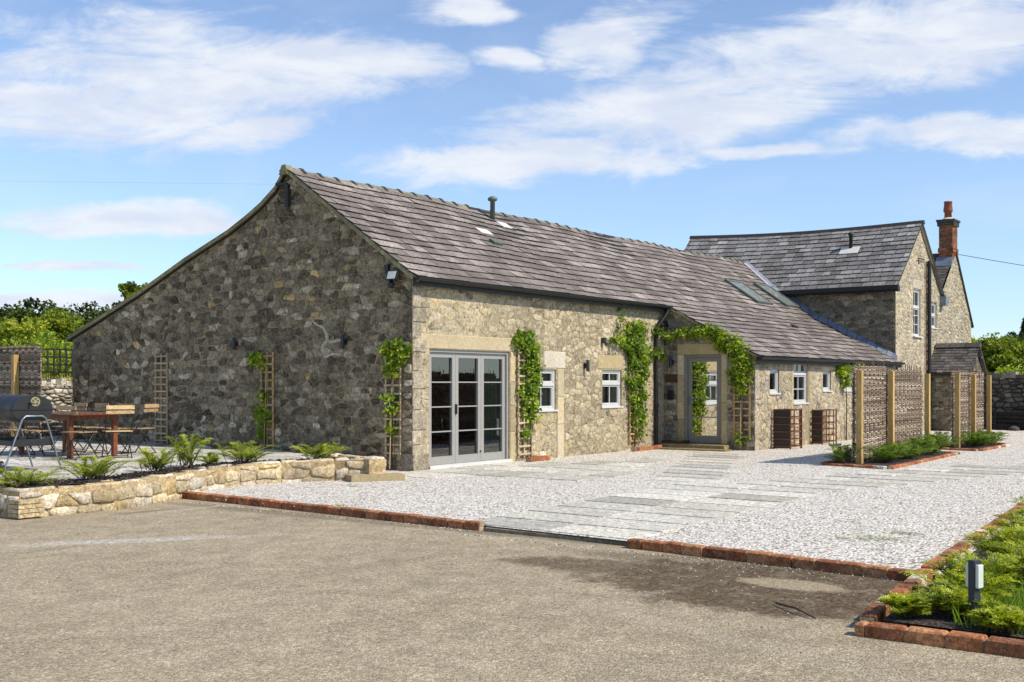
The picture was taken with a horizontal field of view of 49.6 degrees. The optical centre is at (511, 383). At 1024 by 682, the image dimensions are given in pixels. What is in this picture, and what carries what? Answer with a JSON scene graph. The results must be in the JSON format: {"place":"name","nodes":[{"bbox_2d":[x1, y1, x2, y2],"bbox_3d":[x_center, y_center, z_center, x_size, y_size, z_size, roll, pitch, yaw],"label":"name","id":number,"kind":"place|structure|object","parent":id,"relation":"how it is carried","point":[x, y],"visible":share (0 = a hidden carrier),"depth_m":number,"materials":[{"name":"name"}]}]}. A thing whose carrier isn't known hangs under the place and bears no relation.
{"place":"outdoors","nodes":[
{"label":"outdoors","id":0,"kind":"place"},
{"bbox_2d":[0,436,320,487],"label":"terrace","id":1,"kind":"structure","parent":0,"point":[41,461],"depth_m":18.92,"materials":[{"name":"stone"}]},
{"bbox_2d":[0,421,34,456],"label":"folding chair","id":2,"kind":"object","parent":1,"relation":"on","point":[6,429],"visible":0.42,"depth_m":19.14,"materials":[{"name":"black metal"}]},
{"bbox_2d":[0,345,41,438],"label":"wattle screen","id":3,"kind":"object","parent":1,"relation":"on","point":[20,374],"visible":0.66,"depth_m":23.67,"materials":[{"name":"brown wood"}]},
{"bbox_2d":[9,422,43,451],"bbox_3d":[-8.841,0.805,20.156,0.487,0.890,0.450,0,0,36],"label":"folding chair","id":4,"kind":"object","parent":1,"relation":"on","point":[33,427],"visible":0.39,"depth_m":20.13,"materials":[{"name":"black metal"}]},
{"bbox_2d":[0,395,61,470],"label":"barrel barbecue","id":5,"kind":"object","parent":1,"relation":"on","point":[20,409],"visible":0.92,"depth_m":15.74,"materials":[{"name":"metal"}]},
{"bbox_2d":[21,423,58,458],"bbox_3d":[-8.002,0.805,18.757,0.450,0.890,0.487,0,0,36],"label":"folding chair","id":6,"kind":"object","parent":1,"relation":"on","point":[40,431],"visible":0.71,"depth_m":18.73,"materials":[{"name":"black metal"}]},
{"bbox_2d":[50,403,86,450],"bbox_3d":[-8.243,0.805,20.618,0.450,0.890,0.487,0,0,36],"label":"folding chair","id":7,"kind":"object","parent":1,"relation":"on","point":[79,408],"visible":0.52,"depth_m":20.68,"materials":[{"name":"beige metal"}]},
{"bbox_2d":[18,411,119,457],"bbox_3d":[-7.750,0.873,19.351,1.960,0.745,1.002,0,0,36],"label":"dining table","id":8,"kind":"object","parent":1,"relation":"on","point":[67,421],"visible":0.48,"depth_m":19.08,"materials":[{"name":"brown wood"}]},
{"bbox_2d":[56,406,98,460],"bbox_3d":[-7.123,0.805,18.194,0.450,0.890,0.487,0,0,27],"label":"folding chair","id":9,"kind":"object","parent":1,"relation":"on","point":[70,413],"visible":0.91,"depth_m":18.07,"materials":[{"name":"wood"}]},
{"bbox_2d":[73,403,108,452],"bbox_3d":[-7.697,0.805,20.214,0.450,0.890,0.487,0,0,36],"label":"folding chair","id":10,"kind":"object","parent":1,"relation":"on","point":[98,409],"visible":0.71,"depth_m":20.29,"materials":[{"name":"beige metal"}]},
{"bbox_2d":[93,404,131,453],"bbox_3d":[-7.125,0.805,19.792,0.450,0.890,0.487,0,0,36],"label":"folding chair","id":11,"kind":"object","parent":1,"relation":"on","point":[107,428],"visible":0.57,"depth_m":19.79,"materials":[{"name":"beige metal"}]},
{"bbox_2d":[101,405,134,457],"bbox_3d":[-6.617,0.805,18.614,0.450,0.890,0.487,0,0,-30],"label":"folding chair","id":12,"kind":"object","parent":1,"relation":"on","point":[105,431],"visible":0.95,"depth_m":18.48,"materials":[{"name":"wood"}]},
{"bbox_2d":[121,404,158,454],"bbox_3d":[-6.614,0.805,19.718,0.487,0.890,0.450,0,0,14],"label":"folding chair","id":13,"kind":"object","parent":1,"relation":"on","point":[149,410],"visible":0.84,"depth_m":19.67,"materials":[{"name":"beige metal"}]},
{"bbox_2d":[0,458,309,486],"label":"bark mulch","id":14,"kind":"object","parent":1,"relation":"on","point":[127,476],"visible":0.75,"depth_m":14.67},
{"bbox_2d":[0,466,70,486],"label":"feathery shrub","id":15,"kind":"object","parent":14,"relation":"on","point":[18,477],"visible":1,"depth_m":13.12,"materials":[{"name":"green plant"}]},
{"bbox_2d":[48,454,138,478],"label":"feathery shrub","id":16,"kind":"object","parent":14,"relation":"on","point":[100,469],"visible":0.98,"depth_m":14.19,"materials":[{"name":"green plant"}]},
{"bbox_2d":[133,445,182,470],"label":"feathery shrub","id":17,"kind":"object","parent":14,"relation":"on","point":[153,462],"visible":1,"depth_m":15.48,"materials":[{"name":"green plant"}]},
{"bbox_2d":[164,433,212,465],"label":"feathery shrub","id":18,"kind":"object","parent":14,"relation":"on","point":[188,454],"visible":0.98,"depth_m":16.34,"materials":[{"name":"green plant"}]},
{"bbox_2d":[195,451,220,464],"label":"feathery shrub","id":19,"kind":"object","parent":14,"relation":"on","point":[211,458],"visible":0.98,"depth_m":16.59,"materials":[{"name":"green plant"}]},
{"bbox_2d":[213,440,279,461],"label":"feathery shrub","id":20,"kind":"object","parent":14,"relation":"on","point":[240,453],"visible":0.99,"depth_m":17.21,"materials":[{"name":"green plant"}]},
{"bbox_2d":[293,442,348,458],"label":"feathery shrub","id":21,"kind":"object","parent":14,"relation":"on","point":[321,451],"visible":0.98,"depth_m":17.82,"materials":[{"name":"green plant"}]},
{"bbox_2d":[0,499,1023,681],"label":"road","id":22,"kind":"structure","parent":0,"point":[625,631],"depth_m":7.61,"materials":[{"name":"asphalt"}]},
{"bbox_2d":[0,451,404,518],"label":"stone retaining wall","id":23,"kind":"structure","parent":22,"relation":"on","point":[40,501],"depth_m":14.79,"materials":[{"name":"stone"}]},
{"bbox_2d":[182,491,484,530],"bbox_3d":[-2.451,1.516,13.455,5.506,0.128,0.120,0,0,39],"label":"brick edging","id":24,"kind":"object","parent":22,"relation":"on","point":[420,519],"visible":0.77,"depth_m":13.02,"materials":[{"name":"brick"}]},
{"bbox_2d":[4,501,959,681],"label":"stray chippings","id":25,"kind":"object","parent":22,"relation":"on","point":[519,558],"visible":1,"depth_m":9.29,"materials":[{"name":"gravel"}]},
{"bbox_2d":[484,527,626,545],"bbox_3d":[0.452,1.548,11.154,1.800,0.065,0.085,0,0,36],"label":"concrete edging","id":26,"kind":"object","parent":22,"relation":"on","point":[548,535],"visible":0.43,"depth_m":11.14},
{"bbox_2d":[627,538,915,580],"bbox_3d":[2.145,1.517,9.599,2.731,0.126,0.120,0,0,41],"label":"brick edging","id":27,"kind":"object","parent":22,"relation":"on","point":[809,563],"visible":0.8,"depth_m":9.47,"materials":[{"name":"brick"}]},
{"bbox_2d":[775,602,815,618],"bbox_3d":[1.915,1.524,7.497,0.018,0.031,0.501,0,0,-17],"label":"stick","id":28,"kind":"object","parent":22,"relation":"on","point":[790,606],"visible":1,"depth_m":7.50,"materials":[{"name":"wood"}]},
{"bbox_2d":[854,500,1023,658],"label":"brick edging","id":29,"kind":"object","parent":22,"relation":"on","point":[871,623],"visible":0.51,"depth_m":6.67,"materials":[{"name":"brick"}]},
{"bbox_2d":[0,0,1023,339],"label":"sky","id":30,"kind":"structure","parent":0,"point":[666,123],"materials":[{"name":"blue"}]},
{"bbox_2d":[397,459,670,480],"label":"door paving","id":31,"kind":"structure","parent":0,"point":[546,472],"depth_m":19.07,"materials":[{"name":"stone"}]},
{"bbox_2d":[198,429,1023,574],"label":"gravel yard","id":32,"kind":"structure","parent":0,"point":[942,513],"depth_m":14.37,"materials":[{"name":"gravel"}]},
{"bbox_2d":[526,455,550,461],"bbox_3d":[0.439,1.476,21.578,0.294,0.148,0.700,0,0,36],"label":"brick edging","id":33,"kind":"object","parent":32,"relation":"on","point":[534,458],"visible":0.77,"depth_m":21.50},
{"bbox_2d":[335,457,929,542],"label":"weeds","id":34,"kind":"object","parent":32,"relation":"on","point":[832,537],"visible":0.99,"depth_m":11.08,"materials":[{"name":"green plant"}]},
{"bbox_2d":[631,445,661,451],"bbox_3d":[3.048,1.478,25.027,0.112,0.144,1.250,0,0,36],"label":"brick edging","id":35,"kind":"object","parent":32,"relation":"on","point":[645,448],"visible":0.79,"depth_m":24.92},
{"bbox_2d":[773,408,801,448],"bbox_3d":[6.379,1.050,25.659,0.449,0.940,0.663,0,0,36],"label":"log rack","id":36,"kind":"object","parent":32,"relation":"on","point":[782,430],"visible":0.94,"depth_m":25.45,"materials":[{"name":"orange metal"}]},
{"bbox_2d":[791,410,799,446],"bbox_3d":[6.708,1.050,26.259,0.040,0.900,0.588,0,0,36],"label":"metal trellis","id":37,"kind":"object","parent":32,"relation":"on","point":[794,427],"visible":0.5,"depth_m":26.24,"materials":[{"name":"orange metal"}]},
{"bbox_2d":[811,409,836,444],"bbox_3d":[7.811,1.080,27.715,0.309,0.880,0.993,0,0,36],"label":"log rack","id":38,"kind":"object","parent":32,"relation":"on","point":[817,428],"visible":0.91,"depth_m":27.39,"materials":[{"name":"orange metal"}]},
{"bbox_2d":[820,451,959,468],"bbox_3d":[7.594,1.486,22.009,1.442,0.088,5.532,0,0,35],"label":"brick bed","id":39,"kind":"object","parent":32,"relation":"on","point":[877,464],"visible":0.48,"depth_m":20.61,"materials":[{"name":"brick"}]},
{"bbox_2d":[824,442,870,462],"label":"shrub","id":40,"kind":"object","parent":39,"relation":"on","point":[840,454],"visible":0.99,"depth_m":20.35,"materials":[{"name":"green plant"}]},
{"bbox_2d":[864,445,909,462],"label":"shrub","id":41,"kind":"object","parent":39,"relation":"on","point":[887,455],"visible":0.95,"depth_m":20.55,"materials":[{"name":"green plant"}]},
{"bbox_2d":[851,360,929,463],"bbox_3d":[7.566,0.561,22.014,0.196,2.018,4.390,0,0,36],"label":"wattle screen","id":42,"kind":"object","parent":39,"relation":"on","point":[878,411],"visible":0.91,"depth_m":21.77,"materials":[{"name":"brown wood"}]},
{"bbox_2d":[869,443,918,460],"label":"shrub","id":43,"kind":"object","parent":39,"relation":"on","point":[905,452],"visible":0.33,"depth_m":21.00,"materials":[{"name":"green plant"}]},
{"bbox_2d":[890,442,938,458],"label":"shrub","id":44,"kind":"object","parent":39,"relation":"on","point":[915,452],"visible":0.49,"depth_m":21.50,"materials":[{"name":"green plant"}]},
{"bbox_2d":[898,437,938,456],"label":"shrub","id":45,"kind":"object","parent":39,"relation":"on","point":[914,441],"visible":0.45,"depth_m":22.19,"materials":[{"name":"green plant"}]},
{"bbox_2d":[910,433,958,454],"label":"shrub","id":46,"kind":"object","parent":39,"relation":"on","point":[930,440],"visible":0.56,"depth_m":22.72,"materials":[{"name":"green plant"}]},
{"bbox_2d":[918,433,957,452],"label":"shrub","id":47,"kind":"object","parent":39,"relation":"on","point":[944,438],"visible":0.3,"depth_m":23.39,"materials":[{"name":"green plant"}]},
{"bbox_2d":[941,442,1009,450],"bbox_3d":[11.351,1.486,26.821,1.219,0.088,4.856,0,0,33],"label":"brick bed","id":48,"kind":"object","parent":32,"relation":"on","point":[997,445],"visible":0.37,"depth_m":25.46,"materials":[{"name":"brick"}]},
{"bbox_2d":[923,430,966,446],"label":"shrub","id":49,"kind":"object","parent":48,"relation":"on","point":[937,432],"visible":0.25,"depth_m":25.32,"materials":[{"name":"green plant"}]},
{"bbox_2d":[950,365,991,447],"bbox_3d":[10.960,0.571,26.450,0.206,1.998,2.960,0,0,36],"label":"wattle screen","id":50,"kind":"object","parent":48,"relation":"on","point":[971,384],"visible":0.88,"depth_m":26.41,"materials":[{"name":"brown wood"}]},
{"bbox_2d":[960,430,1000,446],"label":"shrub","id":51,"kind":"object","parent":48,"relation":"on","point":[977,442],"visible":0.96,"depth_m":25.54,"materials":[{"name":"green plant"}]},
{"bbox_2d":[968,428,1009,445],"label":"shrub","id":52,"kind":"object","parent":48,"relation":"on","point":[985,433],"visible":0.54,"depth_m":26.09,"materials":[{"name":"green plant"}]},
{"bbox_2d":[983,431,1009,443],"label":"shrub","id":53,"kind":"object","parent":48,"relation":"on","point":[997,436],"visible":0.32,"depth_m":26.65,"materials":[{"name":"green plant"}]},
{"bbox_2d":[983,372,1023,428],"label":"boundary wall","id":54,"kind":"structure","parent":32,"relation":"on","point":[1003,385],"depth_m":36.35,"materials":[{"name":"stone"}]},
{"bbox_2d":[994,411,1023,429],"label":"timber planter","id":55,"kind":"object","parent":32,"relation":"on","point":[1005,419],"visible":0.96,"depth_m":35.77,"materials":[{"name":"wood"}]},
{"bbox_2d":[474,481,831,540],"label":"front path","id":56,"kind":"structure","parent":0,"point":[617,504],"depth_m":13.06,"materials":[{"name":"stone"}]},
{"bbox_2d":[650,451,747,482],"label":"paving slabs","id":57,"kind":"structure","parent":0,"point":[716,461],"depth_m":19.72,"materials":[{"name":"stone"}]},
{"bbox_2d":[737,464,1023,489],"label":"cross path","id":58,"kind":"structure","parent":0,"point":[958,472],"depth_m":17.65,"materials":[{"name":"stone"}]},
{"bbox_2d":[883,515,1023,637],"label":"planted bed","id":59,"kind":"object","parent":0,"point":[934,618],"visible":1,"depth_m":6.93,"materials":[{"name":"soil"}]},
{"bbox_2d":[874,591,931,617],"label":"spreading shrub","id":60,"kind":"object","parent":59,"relation":"on","point":[905,605],"visible":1,"depth_m":6.98,"materials":[{"name":"green plant"}]},
{"bbox_2d":[906,584,1000,617],"bbox_3d":[2.837,1.382,7.110,0.580,0.188,0.634,0,0,18],"label":"spreading shrub","id":61,"kind":"object","parent":59,"relation":"on","point":[943,600],"visible":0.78,"depth_m":7.02,"materials":[{"name":"green plant"}]},
{"bbox_2d":[900,569,1023,602],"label":"spreading shrub","id":62,"kind":"object","parent":59,"relation":"on","point":[956,581],"visible":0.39,"depth_m":7.39,"materials":[{"name":"green plant"}]},
{"bbox_2d":[918,547,1023,587],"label":"spreading shrub","id":63,"kind":"object","parent":59,"relation":"on","point":[1000,569],"visible":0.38,"depth_m":7.88,"materials":[{"name":"green plant"}]},
{"bbox_2d":[966,559,982,622],"bbox_3d":[2.872,1.288,6.890,0.068,0.385,0.092,0,0,-33],"label":"bollard light","id":64,"kind":"object","parent":59,"relation":"on","point":[974,576],"visible":0.9,"depth_m":6.87,"materials":[{"name":"plastic"}]},
{"bbox_2d":[947,524,1023,564],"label":"spreading shrub","id":65,"kind":"object","parent":59,"relation":"on","point":[999,537],"visible":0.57,"depth_m":8.99,"materials":[{"name":"green plant"}]},
{"bbox_2d":[967,604,1023,632],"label":"spreading shrub","id":66,"kind":"object","parent":59,"relation":"on","point":[994,618],"visible":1,"depth_m":6.58,"materials":[{"name":"green plant"}]},
{"bbox_2d":[985,539,1023,578],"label":"spreading shrub","id":67,"kind":"object","parent":59,"relation":"on","point":[1006,549],"visible":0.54,"depth_m":8.27,"materials":[{"name":"green plant"}]},
{"bbox_2d":[989,506,1023,538],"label":"spreading shrub","id":68,"kind":"object","parent":59,"relation":"on","point":[1017,513],"visible":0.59,"depth_m":10.25,"materials":[{"name":"green plant"}]},
{"label":"ground","id":69,"kind":"structure","parent":0,"visible":0},
{"bbox_2d":[4,297,83,327],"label":"leafy tree","id":70,"kind":"object","parent":69,"relation":"on","point":[28,303],"visible":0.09,"depth_m":74.83,"materials":[{"name":"green plant"}]},
{"bbox_2d":[18,308,83,347],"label":"leafy tree","id":71,"kind":"object","parent":69,"relation":"on","point":[62,323],"visible":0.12,"depth_m":66.89,"materials":[{"name":"green plant"}]},
{"bbox_2d":[41,378,72,435],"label":"field wall","id":72,"kind":"structure","parent":69,"relation":"on","point":[57,392],"depth_m":26.88,"materials":[{"name":"stone"}]},
{"bbox_2d":[0,344,72,372],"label":"dark trellis","id":73,"kind":"object","parent":72,"relation":"attached to","point":[59,357],"visible":0.29,"depth_m":26.81,"materials":[{"name":"wood"}]},
{"bbox_2d":[61,301,109,325],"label":"leafy tree","id":74,"kind":"object","parent":69,"relation":"on","point":[89,314],"visible":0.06,"depth_m":80.98,"materials":[{"name":"green plant"}]},
{"bbox_2d":[111,281,147,307],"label":"leafy tree","id":75,"kind":"object","parent":69,"relation":"on","point":[127,289],"visible":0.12,"depth_m":61.27,"materials":[{"name":"green plant"}]},
{"bbox_2d":[66,164,904,470],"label":"stone barn","id":76,"kind":"structure","parent":69,"relation":"on","point":[298,286],"depth_m":22.33,"materials":[{"name":"grey stone"}]},
{"bbox_2d":[154,353,167,443],"bbox_3d":[-7.298,0.305,23.065,0.440,1.880,0.040,0,0,36],"label":"trellis","id":77,"kind":"object","parent":76,"relation":"attached to","point":[160,398],"visible":0.94,"depth_m":23.05,"materials":[{"name":"brown wood"}]},
{"bbox_2d":[259,352,273,448],"bbox_3d":[-4.686,0.425,21.098,0.380,2.040,0.100,0,0,36],"label":"trellis","id":78,"kind":"object","parent":76,"relation":"attached to","point":[266,388],"visible":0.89,"depth_m":21.07,"materials":[{"name":"brown wood"}]},
{"bbox_2d":[246,351,271,448],"bbox_3d":[-4.848,0.304,21.120,0.669,1.882,0.345,0,0,36],"label":"climbing plant","id":79,"kind":"object","parent":78,"relation":"attached to","point":[256,361],"visible":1,"depth_m":21.09,"materials":[{"name":"green plant"}]},
{"bbox_2d":[275,182,290,206],"bbox_3d":[-4.293,-3.542,20.823,0.297,0.465,0.120,0,0,29],"label":"iron bracket","id":80,"kind":"object","parent":76,"relation":"attached to","point":[285,186],"visible":1,"depth_m":20.76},
{"bbox_2d":[384,264,399,287],"bbox_3d":[-2.094,-1.860,19.153,0.400,0.420,0.210,0,0,36],"label":"security light","id":81,"kind":"object","parent":76,"relation":"attached to","point":[391,275],"visible":1,"depth_m":19.05,"materials":[{"name":"black metal"}]},
{"bbox_2d":[384,359,400,468],"bbox_3d":[-2.083,0.495,19.176,0.390,1.950,0.100,0,0,36],"label":"trellis","id":82,"kind":"object","parent":76,"relation":"attached to","point":[386,444],"visible":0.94,"depth_m":19.15,"materials":[{"name":"brown wood"}]},
{"bbox_2d":[377,336,413,467],"bbox_3d":[-2.022,0.319,19.028,0.831,2.264,0.378,0,0,36],"label":"climbing plant","id":83,"kind":"object","parent":82,"relation":"attached to","point":[390,352],"visible":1,"depth_m":19.09,"materials":[{"name":"green plant"}]},
{"bbox_2d":[429,349,512,468],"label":"bifold door","id":84,"kind":"structure","parent":76,"relation":"in","point":[468,389],"depth_m":21.17,"materials":[{"name":"grey paint"}]},
{"bbox_2d":[518,349,531,457],"bbox_3d":[0.243,0.380,21.561,0.040,2.100,0.420,0,0,36],"label":"trellis","id":85,"kind":"object","parent":76,"relation":"attached to","point":[524,423],"visible":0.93,"depth_m":21.47,"materials":[{"name":"brown wood"}]},
{"bbox_2d":[511,326,545,456],"bbox_3d":[0.369,0.201,21.533,0.384,2.602,1.016,0,0,36],"label":"climbing plant","id":86,"kind":"object","parent":85,"relation":"attached to","point":[530,399],"visible":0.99,"depth_m":21.54,"materials":[{"name":"green plant"}]},
{"bbox_2d":[531,369,558,411],"bbox_3d":[0.325,0.076,22.393,0.820,0.972,1.120,0,0,36],"label":"window","id":87,"kind":"structure","parent":76,"relation":"in","point":[547,402],"depth_m":22.49,"materials":[{"name":"white paint"}]},
{"bbox_2d":[601,370,623,407],"bbox_3d":[1.884,0.056,24.506,0.820,0.952,1.050,0,0,36],"label":"window","id":88,"kind":"structure","parent":76,"relation":"in","point":[610,378],"depth_m":24.46,"materials":[{"name":"white paint"}]},
{"bbox_2d":[629,368,638,443],"bbox_3d":[2.744,0.500,24.947,0.040,1.700,0.380,0,0,36],"label":"trellis","id":89,"kind":"object","parent":76,"relation":"attached to","point":[630,426],"visible":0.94,"depth_m":24.82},
{"bbox_2d":[608,304,667,446],"bbox_3d":[2.902,-0.161,24.956,0.388,3.326,2.491,0,0,36],"label":"climbing plant","id":90,"kind":"object","parent":76,"relation":"attached to","point":[640,350],"visible":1,"depth_m":24.91,"materials":[{"name":"green plant"}]},
{"bbox_2d":[665,374,676,381],"bbox_3d":[3.739,-0.125,26.034,0.310,0.190,0.030,0,0,36],"label":"wall plaque","id":91,"kind":"object","parent":76,"relation":"attached to","point":[670,377],"depth_m":26.02,"materials":[{"name":"brown metal"}]},
{"bbox_2d":[685,354,720,443],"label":"entrance door","id":92,"kind":"structure","parent":76,"relation":"in","point":[702,372],"depth_m":25.68,"materials":[{"name":"grey paint"}]},
{"bbox_2d":[733,352,749,447],"bbox_3d":[5.144,0.350,24.915,0.420,2.200,0.100,0,0,36],"label":"trellis","id":93,"kind":"object","parent":76,"relation":"attached to","point":[748,408],"visible":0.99,"depth_m":24.89,"materials":[{"name":"brown wood"}]},
{"bbox_2d":[662,321,756,450],"bbox_3d":[4.446,0.034,25.286,2.286,2.935,0.433,0,0,36],"label":"climbing plant","id":94,"kind":"object","parent":93,"relation":"attached to","point":[706,332],"visible":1,"depth_m":24.98,"materials":[{"name":"green plant"}]},
{"bbox_2d":[769,369,780,394],"bbox_3d":[5.773,-0.099,25.918,0.820,0.702,0.780,0,0,36],"label":"window","id":95,"kind":"structure","parent":76,"relation":"in","point":[773,372],"depth_m":25.90,"materials":[{"name":"white paint"}]},
{"bbox_2d":[793,364,809,404],"bbox_3d":[6.710,-0.079,27.190,0.820,1.162,1.120,0,0,36],"label":"window","id":96,"kind":"structure","parent":76,"relation":"in","point":[799,369],"depth_m":27.29,"materials":[{"name":"white paint"}]},
{"bbox_2d":[822,371,832,391],"bbox_3d":[7.999,-0.059,28.407,0.195,0.542,0.670,0,0,36],"label":"window","id":97,"kind":"structure","parent":76,"relation":"in","point":[826,374],"depth_m":28.57,"materials":[{"name":"white paint"}]},
{"bbox_2d":[835,360,865,439],"bbox_3d":[9.004,0.422,29.410,0.352,2.156,1.758,0,0,36],"label":"climbing plant","id":98,"kind":"object","parent":76,"relation":"attached to","point":[844,371],"visible":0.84,"depth_m":29.11,"materials":[{"name":"green plant"}]},
{"bbox_2d":[684,201,986,430],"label":"stone house","id":99,"kind":"structure","parent":69,"relation":"on","point":[898,290],"depth_m":35.09,"materials":[{"name":"grey stone"}]},
{"bbox_2d":[913,289,922,337],"bbox_3d":[12.557,-2.184,34.545,0.235,1.492,0.860,0,0,36],"label":"window","id":100,"kind":"structure","parent":99,"relation":"in","point":[915,292],"depth_m":34.78,"materials":[{"name":"white paint"}]},
{"bbox_2d":[931,302,937,328],"bbox_3d":[13.648,-2.204,36.027,0.160,0.852,0.700,0,0,36],"label":"window","id":101,"kind":"structure","parent":99,"relation":"in","point":[932,304],"depth_m":36.17,"materials":[{"name":"white paint"}]},
{"bbox_2d":[979,332,1023,374],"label":"tree","id":102,"kind":"object","parent":69,"relation":"on","point":[997,350],"visible":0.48,"depth_m":40.33,"materials":[{"name":"green plant"}]},
{"bbox_2d":[987,364,1023,374],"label":"leafy bush","id":103,"kind":"object","parent":69,"relation":"on","point":[1005,369],"visible":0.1,"depth_m":36.88,"materials":[{"name":"green plant"}]},
{"bbox_2d":[993,335,1023,373],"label":"tree","id":104,"kind":"object","parent":69,"relation":"on","point":[1017,348],"visible":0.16,"depth_m":40.72,"materials":[{"name":"green plant"}]},
{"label":"field","id":105,"kind":"structure","parent":0,"visible":0},
{"bbox_2d":[0,304,41,340],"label":"leafy tree","id":106,"kind":"object","parent":105,"relation":"on","point":[20,314],"visible":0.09,"depth_m":69.20,"materials":[{"name":"green plant"}]},
{"bbox_2d":[0,315,58,348],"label":"leafy tree","id":107,"kind":"object","parent":105,"relation":"on","point":[10,330],"visible":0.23,"depth_m":57.32,"materials":[{"name":"green plant"}]},
{"bbox_2d":[13,330,72,378],"bbox_3d":[-15.104,-0.659,36.041,2.179,2.188,2.235,0,0,36],"label":"leafy bush","id":108,"kind":"object","parent":105,"relation":"on","point":[40,341],"visible":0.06,"depth_m":35.85,"materials":[{"name":"green plant"}]},
{"bbox_2d":[41,344,72,379],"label":"leafy bush","id":109,"kind":"object","parent":105,"relation":"on","point":[54,375],"visible":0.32,"depth_m":33.66,"materials":[{"name":"green plant"}]},
{"label":"lawn","id":110,"kind":"structure","parent":0,"visible":0},
{"bbox_2d":[952,563,1023,633],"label":"lawn grass","id":111,"kind":"structure","parent":110,"relation":"on","point":[1017,599],"depth_m":7.09,"materials":[{"name":"plant"}]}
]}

